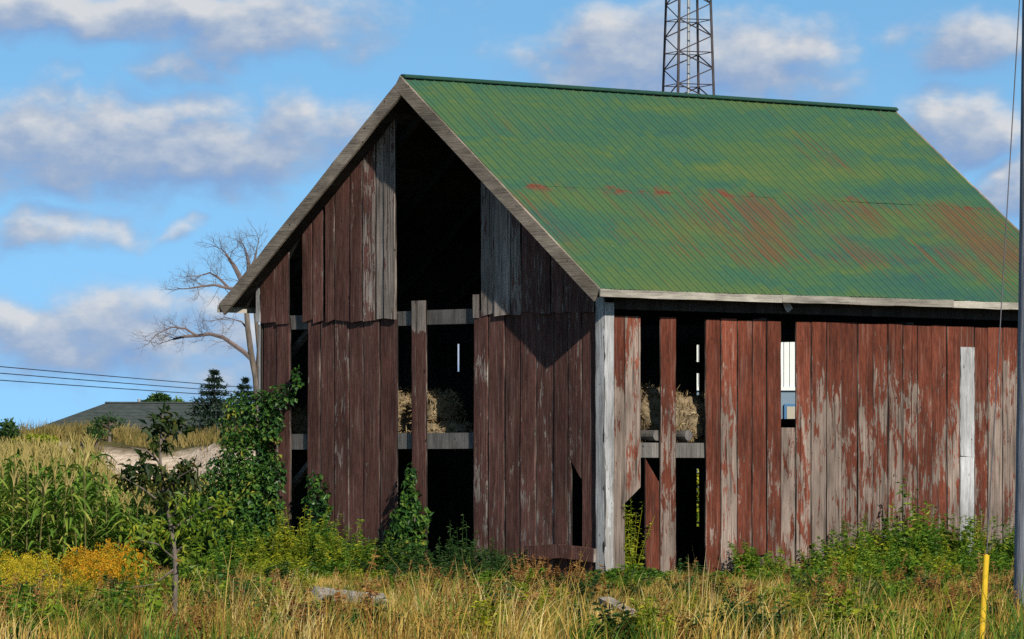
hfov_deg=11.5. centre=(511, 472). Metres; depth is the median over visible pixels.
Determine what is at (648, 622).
field weed
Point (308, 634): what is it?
dry grass
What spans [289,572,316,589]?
field weed
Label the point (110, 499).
corn plant
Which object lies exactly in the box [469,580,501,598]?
field weed
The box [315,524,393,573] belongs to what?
yellowing shrub
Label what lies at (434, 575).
field weed
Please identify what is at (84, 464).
corn plant
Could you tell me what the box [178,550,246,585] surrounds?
field weed
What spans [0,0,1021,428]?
sky
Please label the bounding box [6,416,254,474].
berm grass
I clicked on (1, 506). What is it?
corn plant
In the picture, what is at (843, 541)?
leafy weed
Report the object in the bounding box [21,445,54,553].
corn plant
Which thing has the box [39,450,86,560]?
corn plant
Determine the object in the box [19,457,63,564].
corn plant
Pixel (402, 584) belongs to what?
field weed
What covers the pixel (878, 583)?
field weed
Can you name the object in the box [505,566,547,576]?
leafy weed
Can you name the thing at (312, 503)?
climbing vine
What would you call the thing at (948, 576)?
leafy weed
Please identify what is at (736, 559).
leafy weed
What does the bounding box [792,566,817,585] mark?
field weed
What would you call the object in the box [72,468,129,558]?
corn plant
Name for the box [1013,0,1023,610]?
utility pole
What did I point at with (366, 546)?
leafy weed
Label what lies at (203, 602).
field weed
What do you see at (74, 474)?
corn plant
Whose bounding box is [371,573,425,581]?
dark weed
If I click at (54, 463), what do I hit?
corn plant
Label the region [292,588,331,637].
field weed
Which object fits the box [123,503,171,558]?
corn plant
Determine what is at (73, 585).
field weed
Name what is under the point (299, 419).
hay bale
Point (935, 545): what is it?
tall weed
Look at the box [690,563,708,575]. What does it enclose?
thin weed
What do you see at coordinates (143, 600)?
field weed
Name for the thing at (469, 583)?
field weed
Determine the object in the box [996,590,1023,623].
field weed
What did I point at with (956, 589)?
field weed
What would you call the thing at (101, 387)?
power line
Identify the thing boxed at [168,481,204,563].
corn plant
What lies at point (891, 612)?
field weed
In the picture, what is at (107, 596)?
field weed
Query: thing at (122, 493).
corn plant
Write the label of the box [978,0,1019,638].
guy wire
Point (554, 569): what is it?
dried weed
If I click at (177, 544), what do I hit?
corn plant
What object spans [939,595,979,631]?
field weed
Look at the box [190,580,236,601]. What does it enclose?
field weed
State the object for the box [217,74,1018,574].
barn
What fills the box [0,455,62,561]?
corn plant
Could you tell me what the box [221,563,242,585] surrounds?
field weed
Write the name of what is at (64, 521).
corn plant
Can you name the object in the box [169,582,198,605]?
field weed
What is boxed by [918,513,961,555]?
tall weed
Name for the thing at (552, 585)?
field weed
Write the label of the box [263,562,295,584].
field weed
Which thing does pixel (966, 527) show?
leafy weed
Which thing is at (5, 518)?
corn plant
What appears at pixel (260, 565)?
yellowing shrub
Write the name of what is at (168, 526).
corn plant
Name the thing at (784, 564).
yellowing shrub
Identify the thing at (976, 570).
field weed
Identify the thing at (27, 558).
goldenrod
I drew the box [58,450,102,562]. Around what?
corn plant
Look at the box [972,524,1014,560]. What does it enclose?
leafy weed
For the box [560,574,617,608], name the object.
field weed
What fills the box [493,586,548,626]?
field weed
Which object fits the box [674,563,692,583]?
field weed
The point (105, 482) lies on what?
corn plant
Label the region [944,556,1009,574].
leafy weed
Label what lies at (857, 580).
field weed
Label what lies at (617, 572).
leafy weed
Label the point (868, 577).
field weed
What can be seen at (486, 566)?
dark weed
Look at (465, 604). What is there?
field weed
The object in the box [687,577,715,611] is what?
field weed
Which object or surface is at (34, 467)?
corn plant
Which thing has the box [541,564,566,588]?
field weed
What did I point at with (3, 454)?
corn plant
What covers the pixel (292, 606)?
field weed
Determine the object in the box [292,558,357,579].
leafy weed
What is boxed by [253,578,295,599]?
field weed
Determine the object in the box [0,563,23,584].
goldenrod
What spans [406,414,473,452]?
hay bale
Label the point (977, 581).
field weed
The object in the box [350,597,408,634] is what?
field weed
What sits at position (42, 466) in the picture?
corn plant
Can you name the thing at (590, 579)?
field weed
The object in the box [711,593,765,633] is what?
field weed
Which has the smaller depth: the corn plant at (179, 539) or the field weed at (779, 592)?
the field weed at (779, 592)
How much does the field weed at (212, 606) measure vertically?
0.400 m
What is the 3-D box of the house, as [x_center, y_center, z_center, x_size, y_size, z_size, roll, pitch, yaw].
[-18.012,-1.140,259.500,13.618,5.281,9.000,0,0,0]
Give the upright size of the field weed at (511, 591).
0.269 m
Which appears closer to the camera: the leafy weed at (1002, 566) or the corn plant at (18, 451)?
the leafy weed at (1002, 566)
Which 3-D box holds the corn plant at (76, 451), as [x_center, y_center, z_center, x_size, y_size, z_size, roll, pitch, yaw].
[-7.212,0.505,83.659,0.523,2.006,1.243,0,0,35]
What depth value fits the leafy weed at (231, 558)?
75.32 m
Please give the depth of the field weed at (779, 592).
50.75 m
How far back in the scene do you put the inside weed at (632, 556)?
70.84 m
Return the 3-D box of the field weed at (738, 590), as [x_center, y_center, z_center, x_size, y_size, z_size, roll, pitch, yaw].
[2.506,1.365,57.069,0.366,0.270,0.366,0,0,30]
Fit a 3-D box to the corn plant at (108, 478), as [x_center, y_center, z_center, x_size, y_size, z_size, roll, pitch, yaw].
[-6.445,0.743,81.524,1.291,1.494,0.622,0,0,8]
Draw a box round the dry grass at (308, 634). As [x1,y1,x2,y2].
[0,543,1023,638]
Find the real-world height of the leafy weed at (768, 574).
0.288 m
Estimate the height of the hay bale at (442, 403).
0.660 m
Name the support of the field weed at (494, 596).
on the ground at (118, 451)
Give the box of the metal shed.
[697,342,794,486]
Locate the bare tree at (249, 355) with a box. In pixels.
[129,219,269,459]
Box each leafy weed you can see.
[181,551,243,574]
[208,520,270,565]
[217,508,278,563]
[223,561,266,577]
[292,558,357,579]
[304,516,365,566]
[339,529,407,570]
[473,570,524,584]
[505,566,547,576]
[586,568,630,577]
[606,563,654,576]
[647,569,688,582]
[690,572,724,582]
[711,567,746,578]
[728,540,788,573]
[745,566,798,582]
[789,562,846,581]
[797,539,858,569]
[807,517,873,568]
[827,558,889,579]
[849,511,918,561]
[849,543,921,571]
[864,554,935,577]
[865,503,943,566]
[890,500,971,567]
[923,509,995,562]
[923,570,990,582]
[931,547,982,570]
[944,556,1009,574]
[951,515,1014,559]
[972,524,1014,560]
[981,549,1010,564]
[988,557,1013,576]
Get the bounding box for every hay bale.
[291,404,307,454]
[398,386,411,432]
[402,387,467,423]
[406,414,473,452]
[641,380,687,442]
[676,389,704,442]
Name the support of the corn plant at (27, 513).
on the ground at (118, 451)
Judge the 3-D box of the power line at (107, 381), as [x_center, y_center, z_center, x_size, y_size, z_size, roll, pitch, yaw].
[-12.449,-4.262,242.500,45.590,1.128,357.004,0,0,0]
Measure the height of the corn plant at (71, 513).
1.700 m
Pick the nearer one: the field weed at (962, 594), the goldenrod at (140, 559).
the field weed at (962, 594)
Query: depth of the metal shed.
98.00 m
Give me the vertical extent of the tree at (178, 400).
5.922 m
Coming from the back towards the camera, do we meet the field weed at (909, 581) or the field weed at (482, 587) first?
the field weed at (909, 581)
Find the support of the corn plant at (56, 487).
on the ground at (118, 451)
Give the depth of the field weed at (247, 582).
57.99 m
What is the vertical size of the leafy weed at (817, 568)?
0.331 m
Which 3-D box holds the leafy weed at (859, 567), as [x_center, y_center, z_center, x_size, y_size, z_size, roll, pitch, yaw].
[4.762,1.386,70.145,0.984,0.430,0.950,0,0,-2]
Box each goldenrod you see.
[0,547,25,582]
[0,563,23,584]
[0,577,36,594]
[3,557,52,585]
[4,549,45,577]
[10,549,60,576]
[11,568,51,587]
[26,575,85,609]
[41,573,65,596]
[43,566,93,594]
[44,550,78,580]
[57,546,95,574]
[62,565,102,596]
[64,542,114,573]
[75,550,114,594]
[78,543,128,593]
[83,538,123,573]
[101,550,147,590]
[102,535,145,577]
[104,560,131,589]
[105,544,156,587]
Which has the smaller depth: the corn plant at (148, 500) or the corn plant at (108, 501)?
the corn plant at (108, 501)
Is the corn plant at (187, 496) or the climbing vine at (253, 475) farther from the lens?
the corn plant at (187, 496)
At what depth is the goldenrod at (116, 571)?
62.02 m
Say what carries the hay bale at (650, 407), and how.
on the barn
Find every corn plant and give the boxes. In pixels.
[0,434,29,549]
[0,436,22,553]
[0,442,18,561]
[0,445,19,550]
[0,451,22,556]
[0,455,36,565]
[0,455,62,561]
[0,460,59,559]
[0,462,33,560]
[0,466,44,560]
[0,467,42,565]
[0,468,32,560]
[0,494,30,558]
[0,499,23,556]
[2,436,34,556]
[2,437,39,551]
[2,451,45,558]
[2,458,66,559]
[3,440,44,533]
[4,465,48,564]
[5,440,53,555]
[12,477,74,562]
[13,444,62,561]
[14,451,69,562]
[15,448,71,550]
[16,434,30,538]
[18,477,75,557]
[19,447,50,557]
[19,451,81,560]
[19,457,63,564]
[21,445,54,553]
[21,465,64,560]
[29,485,73,565]
[30,462,81,564]
[38,441,54,528]
[38,442,51,548]
[38,466,96,558]
[39,440,79,541]
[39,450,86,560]
[40,442,58,555]
[41,450,103,549]
[42,447,80,557]
[44,443,67,544]
[44,452,103,558]
[44,468,98,556]
[50,437,99,544]
[50,442,94,524]
[50,451,122,567]
[51,474,88,563]
[53,468,101,555]
[55,471,92,562]
[57,432,82,475]
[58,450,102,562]
[62,452,114,552]
[65,441,116,535]
[66,435,118,549]
[66,461,122,553]
[69,464,116,551]
[70,457,124,552]
[72,457,116,557]
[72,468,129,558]
[76,473,132,554]
[80,458,113,544]
[83,430,111,547]
[83,483,138,557]
[83,490,134,559]
[83,494,146,555]
[86,447,118,472]
[86,502,154,559]
[90,474,133,544]
[96,468,137,543]
[96,472,120,547]
[99,469,118,545]
[100,493,156,565]
[102,494,137,562]
[103,473,139,538]
[109,495,160,567]
[111,482,165,558]
[111,488,146,562]
[112,487,144,561]
[112,498,159,557]
[123,493,179,565]
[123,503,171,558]
[124,482,165,539]
[127,488,148,539]
[130,505,169,567]
[132,500,171,567]
[136,510,197,567]
[138,505,168,568]
[140,485,187,558]
[144,491,199,555]
[144,495,192,568]
[150,490,194,557]
[154,498,213,568]
[158,506,208,561]
[162,493,208,557]
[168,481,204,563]
[184,511,216,556]
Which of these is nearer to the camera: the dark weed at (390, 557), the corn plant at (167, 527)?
the dark weed at (390, 557)
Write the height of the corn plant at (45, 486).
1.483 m
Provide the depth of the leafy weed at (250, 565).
72.44 m
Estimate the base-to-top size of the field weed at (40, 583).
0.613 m
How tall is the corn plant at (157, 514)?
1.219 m
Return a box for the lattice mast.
[662,0,714,94]
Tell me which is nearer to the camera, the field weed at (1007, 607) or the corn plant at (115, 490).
the field weed at (1007, 607)
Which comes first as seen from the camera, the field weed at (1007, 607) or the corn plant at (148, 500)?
the field weed at (1007, 607)
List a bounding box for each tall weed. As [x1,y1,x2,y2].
[858,526,910,552]
[877,477,934,557]
[906,531,946,559]
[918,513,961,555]
[995,532,1013,566]
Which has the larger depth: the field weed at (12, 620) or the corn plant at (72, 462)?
the corn plant at (72, 462)
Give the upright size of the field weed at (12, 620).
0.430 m
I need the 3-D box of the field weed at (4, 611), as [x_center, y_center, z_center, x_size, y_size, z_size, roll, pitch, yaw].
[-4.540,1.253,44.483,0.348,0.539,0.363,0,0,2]
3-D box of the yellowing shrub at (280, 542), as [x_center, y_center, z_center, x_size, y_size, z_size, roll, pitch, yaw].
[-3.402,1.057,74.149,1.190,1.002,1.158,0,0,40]
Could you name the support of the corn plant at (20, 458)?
on the ground at (118, 451)
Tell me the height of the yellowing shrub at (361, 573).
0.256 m
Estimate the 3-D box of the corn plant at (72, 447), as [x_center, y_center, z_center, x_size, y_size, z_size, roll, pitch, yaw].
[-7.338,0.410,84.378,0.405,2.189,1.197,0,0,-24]
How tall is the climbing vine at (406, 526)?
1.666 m
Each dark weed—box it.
[332,558,399,578]
[366,534,418,573]
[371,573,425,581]
[381,540,435,575]
[383,559,460,577]
[406,537,461,570]
[424,573,469,584]
[434,561,508,579]
[450,537,512,573]
[474,548,528,575]
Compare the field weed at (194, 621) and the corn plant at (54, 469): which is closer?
the field weed at (194, 621)
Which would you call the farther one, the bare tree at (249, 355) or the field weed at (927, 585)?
the bare tree at (249, 355)
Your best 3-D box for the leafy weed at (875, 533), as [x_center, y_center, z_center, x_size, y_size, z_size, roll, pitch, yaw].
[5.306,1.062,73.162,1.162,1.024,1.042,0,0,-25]
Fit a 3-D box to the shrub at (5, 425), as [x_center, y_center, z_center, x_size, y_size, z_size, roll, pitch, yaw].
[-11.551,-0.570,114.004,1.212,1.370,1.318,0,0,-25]
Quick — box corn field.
[0,435,226,558]
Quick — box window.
[784,404,794,418]
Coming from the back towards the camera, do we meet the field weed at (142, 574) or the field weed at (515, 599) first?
the field weed at (142, 574)
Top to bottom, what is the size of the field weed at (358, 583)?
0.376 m
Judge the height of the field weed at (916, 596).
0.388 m
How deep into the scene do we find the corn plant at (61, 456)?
82.87 m
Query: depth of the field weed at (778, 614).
45.15 m
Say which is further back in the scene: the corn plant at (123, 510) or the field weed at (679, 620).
the corn plant at (123, 510)
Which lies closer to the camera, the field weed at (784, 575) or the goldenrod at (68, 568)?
the goldenrod at (68, 568)
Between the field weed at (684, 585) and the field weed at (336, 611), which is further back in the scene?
the field weed at (684, 585)
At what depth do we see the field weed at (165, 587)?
55.31 m
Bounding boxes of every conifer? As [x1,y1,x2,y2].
[177,369,247,436]
[226,376,254,431]
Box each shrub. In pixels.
[0,417,21,444]
[12,433,60,445]
[83,422,111,451]
[226,511,318,569]
[230,543,293,568]
[243,559,311,579]
[257,504,343,571]
[264,548,330,571]
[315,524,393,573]
[326,568,389,582]
[697,469,698,525]
[751,547,807,572]
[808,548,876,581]
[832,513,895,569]
[842,570,906,581]
[889,541,956,569]
[919,560,968,577]
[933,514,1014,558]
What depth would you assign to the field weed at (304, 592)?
58.27 m
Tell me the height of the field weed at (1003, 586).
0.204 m
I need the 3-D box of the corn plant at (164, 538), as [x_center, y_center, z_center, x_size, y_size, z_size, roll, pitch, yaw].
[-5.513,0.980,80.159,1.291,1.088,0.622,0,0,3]
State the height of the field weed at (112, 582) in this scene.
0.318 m
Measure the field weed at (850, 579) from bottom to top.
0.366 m
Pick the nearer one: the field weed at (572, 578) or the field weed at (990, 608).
the field weed at (990, 608)
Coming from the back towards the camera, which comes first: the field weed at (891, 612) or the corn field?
the corn field
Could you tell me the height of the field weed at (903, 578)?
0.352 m
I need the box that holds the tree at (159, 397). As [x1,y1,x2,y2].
[141,392,172,401]
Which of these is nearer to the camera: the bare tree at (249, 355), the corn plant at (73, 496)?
the corn plant at (73, 496)
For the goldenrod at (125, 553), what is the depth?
64.00 m
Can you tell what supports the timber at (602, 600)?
on the ground at (118, 451)
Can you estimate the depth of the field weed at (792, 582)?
52.29 m
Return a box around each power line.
[0,366,235,386]
[0,373,236,391]
[0,380,237,396]
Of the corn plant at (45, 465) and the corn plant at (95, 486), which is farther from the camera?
the corn plant at (95, 486)
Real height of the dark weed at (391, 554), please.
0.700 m
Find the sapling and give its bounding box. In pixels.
[109,401,237,618]
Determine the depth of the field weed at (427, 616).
44.20 m
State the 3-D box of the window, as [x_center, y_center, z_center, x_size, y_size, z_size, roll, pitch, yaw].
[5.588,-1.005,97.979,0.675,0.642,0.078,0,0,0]
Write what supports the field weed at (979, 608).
on the ground at (118, 451)
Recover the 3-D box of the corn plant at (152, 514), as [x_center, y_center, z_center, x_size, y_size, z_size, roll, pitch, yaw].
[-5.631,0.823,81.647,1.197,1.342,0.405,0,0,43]
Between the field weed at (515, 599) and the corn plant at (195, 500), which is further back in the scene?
the corn plant at (195, 500)
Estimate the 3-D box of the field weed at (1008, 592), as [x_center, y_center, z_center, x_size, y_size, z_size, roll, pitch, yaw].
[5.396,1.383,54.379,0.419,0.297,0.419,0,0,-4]
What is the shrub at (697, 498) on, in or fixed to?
on the ground at (118, 451)
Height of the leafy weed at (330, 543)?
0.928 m
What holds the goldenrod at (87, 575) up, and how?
on the ground at (118, 451)
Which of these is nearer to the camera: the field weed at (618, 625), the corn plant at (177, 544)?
the field weed at (618, 625)
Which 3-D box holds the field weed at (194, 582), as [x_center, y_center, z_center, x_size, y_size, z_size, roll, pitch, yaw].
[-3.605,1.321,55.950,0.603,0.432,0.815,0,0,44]
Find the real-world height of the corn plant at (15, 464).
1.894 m
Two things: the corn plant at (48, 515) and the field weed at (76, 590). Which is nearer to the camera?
the field weed at (76, 590)
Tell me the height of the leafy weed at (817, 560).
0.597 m
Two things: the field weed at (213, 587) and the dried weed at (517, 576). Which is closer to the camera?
the field weed at (213, 587)
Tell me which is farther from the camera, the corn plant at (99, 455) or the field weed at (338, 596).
the corn plant at (99, 455)
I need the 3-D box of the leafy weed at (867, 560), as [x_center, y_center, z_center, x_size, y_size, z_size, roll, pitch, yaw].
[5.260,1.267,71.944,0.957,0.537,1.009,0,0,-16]
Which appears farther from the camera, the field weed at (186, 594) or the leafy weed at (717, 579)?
the leafy weed at (717, 579)
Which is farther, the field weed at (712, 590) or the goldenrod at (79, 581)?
the goldenrod at (79, 581)
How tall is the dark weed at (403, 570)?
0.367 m
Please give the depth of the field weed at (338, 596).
46.19 m
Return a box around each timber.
[311,586,387,605]
[598,597,642,616]
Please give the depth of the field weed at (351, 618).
46.09 m
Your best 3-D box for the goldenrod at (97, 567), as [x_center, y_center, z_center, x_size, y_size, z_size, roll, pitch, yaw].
[-4.922,1.210,59.928,0.484,0.592,0.570,0,0,42]
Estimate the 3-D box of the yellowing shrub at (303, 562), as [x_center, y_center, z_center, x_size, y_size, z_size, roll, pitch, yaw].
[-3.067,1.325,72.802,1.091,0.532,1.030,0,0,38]
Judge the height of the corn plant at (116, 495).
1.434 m
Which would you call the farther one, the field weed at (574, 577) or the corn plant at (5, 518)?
the corn plant at (5, 518)
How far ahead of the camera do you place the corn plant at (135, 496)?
81.53 m
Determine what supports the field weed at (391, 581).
on the ground at (118, 451)
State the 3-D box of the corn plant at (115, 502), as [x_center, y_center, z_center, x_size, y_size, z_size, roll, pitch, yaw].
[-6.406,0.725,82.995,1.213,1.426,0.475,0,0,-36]
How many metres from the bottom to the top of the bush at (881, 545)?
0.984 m
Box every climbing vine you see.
[186,365,303,548]
[293,471,334,552]
[383,463,433,559]
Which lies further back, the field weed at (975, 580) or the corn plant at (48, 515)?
the corn plant at (48, 515)
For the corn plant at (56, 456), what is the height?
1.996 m
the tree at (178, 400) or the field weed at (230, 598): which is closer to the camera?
the field weed at (230, 598)
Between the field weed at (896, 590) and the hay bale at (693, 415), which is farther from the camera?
the hay bale at (693, 415)
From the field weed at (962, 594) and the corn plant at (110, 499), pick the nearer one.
the field weed at (962, 594)
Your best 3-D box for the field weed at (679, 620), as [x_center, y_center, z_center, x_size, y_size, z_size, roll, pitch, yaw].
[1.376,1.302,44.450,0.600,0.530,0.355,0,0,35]
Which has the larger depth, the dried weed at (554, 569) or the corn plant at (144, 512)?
the corn plant at (144, 512)
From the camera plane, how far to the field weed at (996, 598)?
53.11 m
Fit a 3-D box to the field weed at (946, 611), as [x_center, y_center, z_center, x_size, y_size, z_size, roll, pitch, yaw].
[3.767,1.232,44.326,0.554,0.496,0.328,0,0,25]
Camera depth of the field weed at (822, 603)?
48.83 m
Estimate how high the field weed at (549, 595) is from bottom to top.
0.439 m
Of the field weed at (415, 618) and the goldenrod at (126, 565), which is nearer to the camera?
the field weed at (415, 618)
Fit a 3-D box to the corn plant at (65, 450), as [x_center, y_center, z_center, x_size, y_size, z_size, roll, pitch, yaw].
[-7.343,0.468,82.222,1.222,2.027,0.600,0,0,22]
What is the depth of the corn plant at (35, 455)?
82.79 m
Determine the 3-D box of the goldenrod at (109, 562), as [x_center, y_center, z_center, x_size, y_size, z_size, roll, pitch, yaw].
[-4.872,1.183,60.974,0.575,0.726,0.550,0,0,35]
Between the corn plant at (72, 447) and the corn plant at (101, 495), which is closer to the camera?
the corn plant at (101, 495)
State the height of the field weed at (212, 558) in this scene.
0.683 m
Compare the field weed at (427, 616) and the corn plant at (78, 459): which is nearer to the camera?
the field weed at (427, 616)
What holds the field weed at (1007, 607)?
on the ground at (118, 451)
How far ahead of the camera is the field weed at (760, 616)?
45.00 m
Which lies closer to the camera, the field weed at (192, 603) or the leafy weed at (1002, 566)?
the field weed at (192, 603)
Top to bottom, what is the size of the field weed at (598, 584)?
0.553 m
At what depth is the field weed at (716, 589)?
56.47 m
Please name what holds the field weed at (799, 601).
on the ground at (118, 451)
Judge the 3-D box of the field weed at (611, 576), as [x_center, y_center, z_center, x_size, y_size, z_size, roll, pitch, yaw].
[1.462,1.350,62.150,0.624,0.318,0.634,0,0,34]
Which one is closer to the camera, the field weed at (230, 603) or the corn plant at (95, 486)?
the field weed at (230, 603)
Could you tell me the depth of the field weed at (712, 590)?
53.95 m
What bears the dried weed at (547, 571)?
on the ground at (118, 451)
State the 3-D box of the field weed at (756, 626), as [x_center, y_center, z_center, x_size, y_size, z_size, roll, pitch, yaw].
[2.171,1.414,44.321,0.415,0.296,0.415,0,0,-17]
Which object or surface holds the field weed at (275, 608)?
on the ground at (118, 451)
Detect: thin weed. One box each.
[445,525,465,565]
[454,514,477,565]
[675,557,697,574]
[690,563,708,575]
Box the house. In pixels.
[34,399,253,436]
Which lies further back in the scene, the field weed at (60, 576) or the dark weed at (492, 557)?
the dark weed at (492, 557)
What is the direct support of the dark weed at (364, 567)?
on the ground at (118, 451)
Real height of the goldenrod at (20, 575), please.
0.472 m
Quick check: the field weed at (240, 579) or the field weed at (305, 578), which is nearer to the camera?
the field weed at (240, 579)
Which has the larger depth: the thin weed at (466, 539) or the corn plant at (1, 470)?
the corn plant at (1, 470)
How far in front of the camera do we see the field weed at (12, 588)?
46.23 m
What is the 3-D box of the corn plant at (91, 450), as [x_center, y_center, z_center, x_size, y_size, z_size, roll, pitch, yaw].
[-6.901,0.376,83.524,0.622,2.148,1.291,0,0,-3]
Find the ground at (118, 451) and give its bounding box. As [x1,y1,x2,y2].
[2,436,1001,638]
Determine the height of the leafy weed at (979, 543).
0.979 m
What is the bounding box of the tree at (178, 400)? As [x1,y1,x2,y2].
[170,396,184,401]
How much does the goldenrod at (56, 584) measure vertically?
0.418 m
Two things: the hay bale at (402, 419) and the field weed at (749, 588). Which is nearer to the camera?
the field weed at (749, 588)
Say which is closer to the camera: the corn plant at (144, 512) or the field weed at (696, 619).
the field weed at (696, 619)
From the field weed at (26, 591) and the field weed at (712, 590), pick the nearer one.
the field weed at (26, 591)
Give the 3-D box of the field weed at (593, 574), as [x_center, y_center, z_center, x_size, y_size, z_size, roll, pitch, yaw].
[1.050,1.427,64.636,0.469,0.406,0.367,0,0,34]
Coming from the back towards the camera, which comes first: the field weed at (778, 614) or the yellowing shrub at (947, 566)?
the yellowing shrub at (947, 566)
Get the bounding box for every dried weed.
[498,568,524,585]
[503,548,541,581]
[508,565,528,575]
[518,559,567,583]
[520,554,545,572]
[545,565,560,578]
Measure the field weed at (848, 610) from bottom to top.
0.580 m
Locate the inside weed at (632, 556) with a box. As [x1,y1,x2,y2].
[622,500,654,571]
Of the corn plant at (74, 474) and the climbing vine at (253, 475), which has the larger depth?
the corn plant at (74, 474)
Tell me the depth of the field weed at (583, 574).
58.75 m
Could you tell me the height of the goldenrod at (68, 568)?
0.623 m
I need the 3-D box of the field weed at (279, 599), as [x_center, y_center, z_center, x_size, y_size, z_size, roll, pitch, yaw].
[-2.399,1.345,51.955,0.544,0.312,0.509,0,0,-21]
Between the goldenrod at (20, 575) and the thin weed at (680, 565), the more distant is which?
the thin weed at (680, 565)
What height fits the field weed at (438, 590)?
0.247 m
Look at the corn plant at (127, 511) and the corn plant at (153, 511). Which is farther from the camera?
the corn plant at (127, 511)
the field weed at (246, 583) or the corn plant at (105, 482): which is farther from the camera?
the corn plant at (105, 482)
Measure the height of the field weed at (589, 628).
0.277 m
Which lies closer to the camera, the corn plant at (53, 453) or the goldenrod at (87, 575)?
the goldenrod at (87, 575)
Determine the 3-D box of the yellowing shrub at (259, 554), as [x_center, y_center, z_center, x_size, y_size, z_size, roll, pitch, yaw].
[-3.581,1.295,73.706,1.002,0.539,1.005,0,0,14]
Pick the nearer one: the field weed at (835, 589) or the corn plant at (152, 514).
the field weed at (835, 589)
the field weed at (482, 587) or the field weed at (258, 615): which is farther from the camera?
the field weed at (482, 587)
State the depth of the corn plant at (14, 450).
82.79 m
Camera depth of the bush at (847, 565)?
71.17 m
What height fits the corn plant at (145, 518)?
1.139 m
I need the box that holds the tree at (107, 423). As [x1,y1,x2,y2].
[90,411,128,441]
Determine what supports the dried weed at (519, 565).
on the ground at (118, 451)
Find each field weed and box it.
[0,574,47,600]
[0,580,18,605]
[0,584,31,602]
[0,584,66,638]
[0,585,10,638]
[0,594,48,612]
[0,602,28,637]
[1,573,23,607]
[31,585,87,608]
[32,569,65,610]
[49,568,94,589]
[53,578,91,602]
[60,589,79,621]
[60,611,105,634]
[69,594,101,620]
[91,588,152,619]
[93,574,131,594]
[96,572,118,597]
[100,582,166,635]
[114,569,171,596]
[124,591,170,622]
[133,563,160,590]
[142,571,169,599]
[148,574,206,601]
[162,593,198,638]
[167,535,224,581]
[167,591,214,638]
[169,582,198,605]
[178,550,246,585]
[178,597,227,613]
[188,590,241,624]
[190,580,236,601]
[197,570,234,587]
[197,595,224,622]
[201,591,267,615]
[203,564,263,591]
[203,582,224,598]
[210,580,268,605]
[218,582,245,622]
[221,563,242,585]
[229,569,246,585]
[230,577,263,599]
[243,595,263,636]
[250,597,296,638]
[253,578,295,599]
[255,589,299,610]
[257,606,295,637]
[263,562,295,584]
[264,581,301,634]
[268,568,288,592]
[270,569,288,588]
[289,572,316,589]
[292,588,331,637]
[294,584,313,600]
[296,595,344,628]
[314,588,358,631]
[321,607,359,637]
[332,549,381,636]
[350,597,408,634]
[352,573,369,591]
[375,571,389,591]
[382,573,419,592]
[393,560,411,599]
[398,572,418,591]
[402,565,445,604]
[403,610,422,631]
[412,573,421,598]
[418,601,462,638]
[423,579,474,610]
[425,556,453,583]
[426,578,451,591]
[430,584,448,600]
[443,573,464,595]
[446,594,510,638]
[455,591,487,625]
[463,564,510,603]
[464,577,481,588]
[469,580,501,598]
[472,581,523,616]
[482,585,517,598]
[492,562,541,628]
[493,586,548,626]
[507,577,526,593]
[511,571,540,592]
[531,577,574,611]
[538,583,582,611]
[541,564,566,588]
[556,563,579,591]
[560,572,585,586]
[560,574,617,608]
[566,599,591,622]
[571,615,605,638]
[573,552,591,589]
[582,564,608,608]
[584,576,616,589]
[585,569,601,581]
[588,602,638,638]
[604,570,652,590]
[620,583,645,598]
[623,568,652,585]
[629,597,676,638]
[631,591,696,638]
[657,588,698,617]
[662,576,711,601]
[668,610,718,638]
[674,557,698,588]
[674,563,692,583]
[686,575,727,602]
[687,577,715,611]
[693,579,714,607]
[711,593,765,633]
[719,565,756,616]
[725,582,747,599]
[738,618,783,638]
[743,604,778,637]
[744,586,770,604]
[745,600,810,636]
[762,583,803,609]
[776,566,792,588]
[777,581,803,601]
[782,591,826,631]
[784,573,831,599]
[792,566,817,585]
[792,591,844,624]
[802,571,834,593]
[810,558,845,608]
[821,565,854,601]
[821,582,888,638]
[837,578,869,591]
[843,580,883,598]
[853,576,881,596]
[854,592,898,602]
[856,571,884,588]
[877,607,961,638]
[878,578,915,593]
[879,577,912,604]
[881,553,906,584]
[900,587,949,607]
[902,567,933,585]
[903,583,929,609]
[915,557,945,593]
[916,576,945,592]
[916,586,977,636]
[936,567,959,609]
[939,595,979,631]
[950,588,987,603]
[952,600,996,632]
[957,564,988,601]
[962,552,982,597]
[966,574,992,592]
[967,551,988,582]
[973,576,1004,600]
[979,597,1023,619]
[987,591,1012,606]
[989,555,1013,594]
[990,600,1023,621]
[995,578,1011,590]
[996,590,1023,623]
[998,573,1013,589]
[1005,588,1013,606]
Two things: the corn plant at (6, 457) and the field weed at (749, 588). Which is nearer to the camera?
the field weed at (749, 588)
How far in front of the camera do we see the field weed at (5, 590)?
49.39 m
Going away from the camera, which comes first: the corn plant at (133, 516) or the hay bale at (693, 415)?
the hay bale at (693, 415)
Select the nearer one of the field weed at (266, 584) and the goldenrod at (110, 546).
the field weed at (266, 584)
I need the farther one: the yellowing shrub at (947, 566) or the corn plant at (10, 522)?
the corn plant at (10, 522)
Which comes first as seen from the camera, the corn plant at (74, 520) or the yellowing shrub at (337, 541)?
the yellowing shrub at (337, 541)
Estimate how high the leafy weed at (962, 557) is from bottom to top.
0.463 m
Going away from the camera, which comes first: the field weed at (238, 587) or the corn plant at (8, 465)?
the field weed at (238, 587)
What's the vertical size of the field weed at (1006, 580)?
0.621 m

